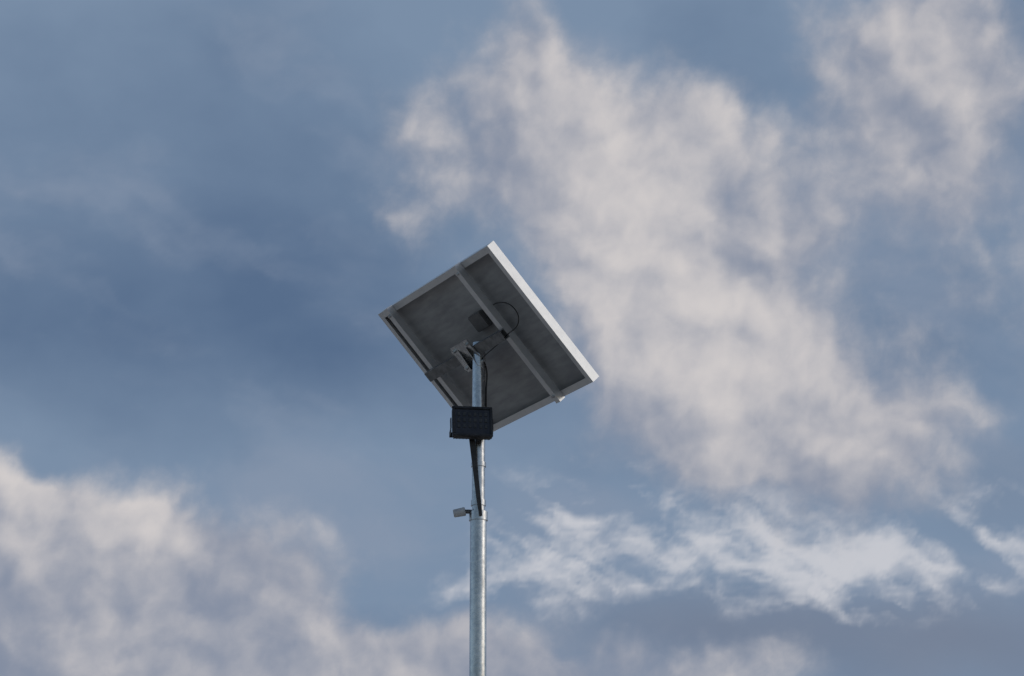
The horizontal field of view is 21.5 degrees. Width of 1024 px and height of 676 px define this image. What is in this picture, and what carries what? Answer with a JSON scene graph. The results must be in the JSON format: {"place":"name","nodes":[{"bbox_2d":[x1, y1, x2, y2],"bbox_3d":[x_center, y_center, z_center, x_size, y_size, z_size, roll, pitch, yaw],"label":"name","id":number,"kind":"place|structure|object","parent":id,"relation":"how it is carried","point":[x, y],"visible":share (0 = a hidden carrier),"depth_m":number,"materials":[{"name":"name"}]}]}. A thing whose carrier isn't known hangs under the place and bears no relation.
{"place":"outdoors","nodes":[
{"label":"outdoors","id":0,"kind":"place"},
{"bbox_2d":[0,0,1023,675],"bbox_3d":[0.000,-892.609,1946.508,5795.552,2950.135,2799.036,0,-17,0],"label":"sky","id":1,"kind":"structure","parent":0,"point":[764,258],"depth_m":2976.60,"materials":[{"name":"blue"}]},
{"label":"ground","id":2,"kind":"structure","parent":0,"visible":0},
{"bbox_2d":[378,241,598,675],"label":"solar street light","id":3,"kind":"object","parent":2,"relation":"on","point":[485,341],"visible":1,"depth_m":11.44,"materials":[{"name":"metal"}]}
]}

